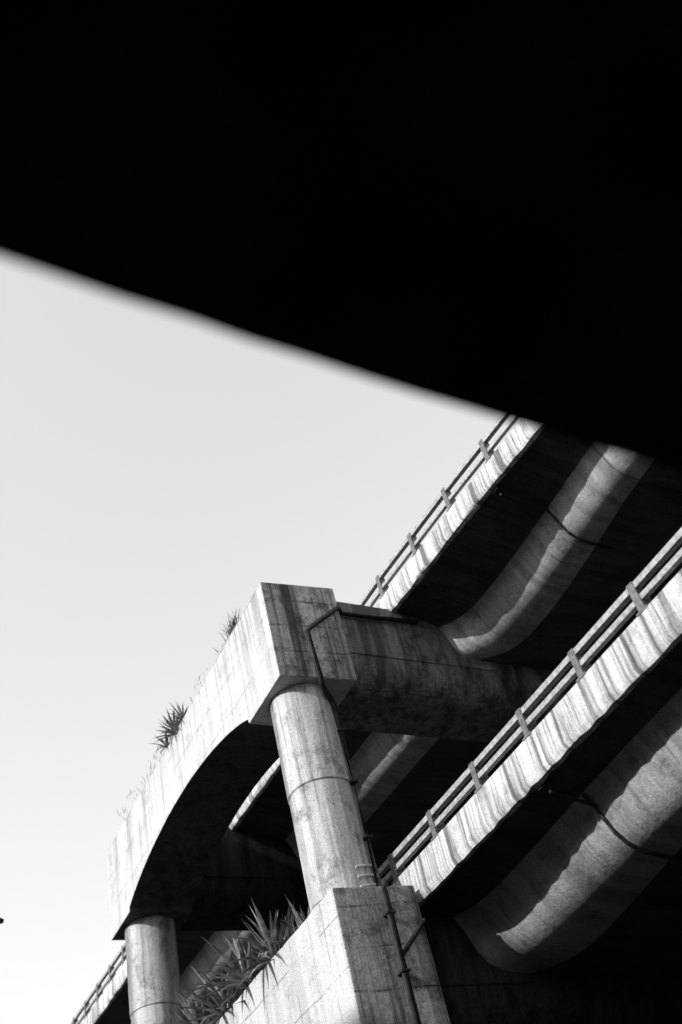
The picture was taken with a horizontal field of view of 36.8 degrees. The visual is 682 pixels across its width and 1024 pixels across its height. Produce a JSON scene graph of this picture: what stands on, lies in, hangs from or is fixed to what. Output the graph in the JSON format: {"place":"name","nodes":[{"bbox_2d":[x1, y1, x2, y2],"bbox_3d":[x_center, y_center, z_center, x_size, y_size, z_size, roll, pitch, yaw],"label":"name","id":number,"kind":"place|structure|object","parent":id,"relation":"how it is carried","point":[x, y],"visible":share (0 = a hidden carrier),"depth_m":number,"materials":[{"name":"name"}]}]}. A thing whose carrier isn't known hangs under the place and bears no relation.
{"place":"outdoors","nodes":[
{"label":"outdoors","id":0,"kind":"place"},
{"bbox_2d":[0,257,516,1023],"label":"sky","id":1,"kind":"structure","parent":0,"point":[158,468],"materials":[{"name":"white"}]},
{"bbox_2d":[0,0,681,470],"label":"overpass deck","id":2,"kind":"structure","parent":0,"point":[472,204],"depth_m":2.74,"materials":[{"name":"concrete"}]},
{"label":"ground","id":3,"kind":"structure","parent":0,"visible":0},
{"bbox_2d":[107,582,681,1023],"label":"portal pier","id":4,"kind":"structure","parent":3,"relation":"on","point":[181,856],"depth_m":22.62,"materials":[{"name":"concrete"}]},
{"bbox_2d":[149,730,172,753],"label":"agave plant","id":5,"kind":"object","parent":4,"relation":"on","point":[166,744],"visible":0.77,"depth_m":26.48,"materials":[{"name":"grey plant"}]},
{"bbox_2d":[152,708,178,741],"bbox_3d":[-4.300,5.545,26.401,1.109,0.983,1.103,11,-50,-26],"label":"agave plant","id":6,"kind":"object","parent":4,"relation":"on","point":[167,736],"visible":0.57,"depth_m":26.23,"materials":[{"name":"grey plant"}]},
{"bbox_2d":[159,714,179,739],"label":"agave plant","id":7,"kind":"object","parent":4,"relation":"on","point":[174,728],"visible":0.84,"depth_m":25.99,"materials":[{"name":"grey plant"}]},
{"bbox_2d":[166,700,187,723],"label":"agave plant","id":8,"kind":"object","parent":4,"relation":"on","point":[181,714],"visible":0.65,"depth_m":25.95,"materials":[{"name":"grey plant"}]},
{"bbox_2d":[116,609,240,819],"bbox_3d":[-4.216,5.471,26.457,0.934,0.583,9.149,11,-50,-26],"label":"grass tuft","id":9,"kind":"object","parent":4,"relation":"on","point":[234,623],"visible":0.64,"depth_m":24.09,"materials":[{"name":"grey plant"}]},
{"bbox_2d":[305,605,429,1023],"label":"drain pipe","id":10,"kind":"object","parent":4,"relation":"attached to","point":[401,953],"visible":0.94,"depth_m":18.99,"materials":[{"name":"plastic"}]},
{"bbox_2d":[81,424,681,1023],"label":"viaduct deck","id":11,"kind":"structure","parent":4,"relation":"on","point":[485,574],"depth_m":23.55,"materials":[{"name":"concrete"}]},
{"bbox_2d":[70,418,513,1023],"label":"guard railing","id":12,"kind":"object","parent":11,"relation":"on","point":[446,496],"visible":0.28,"depth_m":23.91,"materials":[{"name":"metal"}]},
{"bbox_2d":[126,485,614,1012],"bbox_3d":[-0.742,8.546,28.953,3.387,1.300,24.300,11,-50,-26],"label":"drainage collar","id":13,"kind":"object","parent":11,"relation":"attached to","point":[498,489],"visible":0.36,"depth_m":22.05,"materials":[{"name":"plastic"}]},
{"bbox_2d":[391,569,681,974],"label":"viaduct deck","id":14,"kind":"structure","parent":4,"relation":"on","point":[511,867],"depth_m":16.68,"materials":[{"name":"concrete"}]},
{"bbox_2d":[378,527,681,883],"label":"guard railing","id":15,"kind":"object","parent":14,"relation":"on","point":[577,659],"visible":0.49,"depth_m":16.27,"materials":[{"name":"metal"}]},
{"bbox_2d":[538,778,681,860],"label":"drainage collar","id":16,"kind":"object","parent":14,"relation":"attached to","point":[547,784],"visible":0.98,"depth_m":16.05,"materials":[{"name":"plastic"}]},
{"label":"planter soil","id":17,"kind":"structure","parent":4,"relation":"on","visible":0},
{"bbox_2d":[154,987,217,1023],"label":"agave plant","id":18,"kind":"object","parent":17,"relation":"on","point":[189,1012],"visible":0.46,"depth_m":21.73,"materials":[{"name":"grey plant"}]},
{"bbox_2d":[174,994,216,1021],"bbox_3d":[-2.916,11.514,22.565,2.595,1.698,2.234,11,-50,-26],"label":"agave plant","id":19,"kind":"object","parent":17,"relation":"on","point":[202,1005],"visible":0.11,"depth_m":22.54,"materials":[{"name":"grey plant"}]},
{"bbox_2d":[181,950,243,1023],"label":"agave plant","id":20,"kind":"object","parent":17,"relation":"on","point":[217,1014],"visible":0.51,"depth_m":20.77,"materials":[{"name":"grey plant"}]},
{"bbox_2d":[185,952,241,1023],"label":"agave plant","id":21,"kind":"object","parent":17,"relation":"on","point":[209,980],"visible":0.05,"depth_m":21.62,"materials":[{"name":"grey plant"}]},
{"bbox_2d":[193,934,263,1016],"bbox_3d":[-1.641,9.539,21.026,2.493,1.918,2.687,25,-58,-35],"label":"agave plant","id":22,"kind":"object","parent":17,"relation":"on","point":[234,950],"visible":0.1,"depth_m":20.91,"materials":[{"name":"grey plant"}]},
{"bbox_2d":[186,930,284,1010],"bbox_3d":[-1.950,9.104,20.414,2.145,1.557,2.409,11,-50,-26],"label":"agave plant","id":23,"kind":"object","parent":17,"relation":"on","point":[236,973],"visible":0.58,"depth_m":20.07,"materials":[{"name":"grey plant"}]},
{"bbox_2d":[204,916,299,1023],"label":"grass tuft","id":24,"kind":"object","parent":17,"relation":"on","point":[255,971],"visible":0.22,"depth_m":19.84,"materials":[{"name":"grey plant"}]},
{"bbox_2d":[212,902,293,1002],"bbox_3d":[-1.274,8.870,20.169,2.745,2.121,2.510,-9,-44,-8],"label":"agave plant","id":25,"kind":"object","parent":17,"relation":"on","point":[287,932],"visible":0.11,"depth_m":20.33,"materials":[{"name":"grey plant"}]},
{"bbox_2d":[220,899,292,997],"bbox_3d":[-1.266,8.303,19.638,2.462,1.707,1.904,11,-50,-26],"label":"agave plant","id":26,"kind":"object","parent":17,"relation":"on","point":[271,951],"visible":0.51,"depth_m":19.39,"materials":[{"name":"grey plant"}]},
{"bbox_2d":[261,897,309,964],"bbox_3d":[-0.596,8.158,19.634,2.178,1.664,1.799,11,-50,-26],"label":"agave plant","id":27,"kind":"object","parent":17,"relation":"on","point":[298,920],"visible":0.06,"depth_m":19.49,"materials":[{"name":"grey plant"}]},
{"bbox_2d":[288,913,304,930],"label":"agave plant","id":28,"kind":"object","parent":17,"relation":"on","point":[303,919],"visible":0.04,"depth_m":19.04,"materials":[{"name":"grey plant"}]}
]}

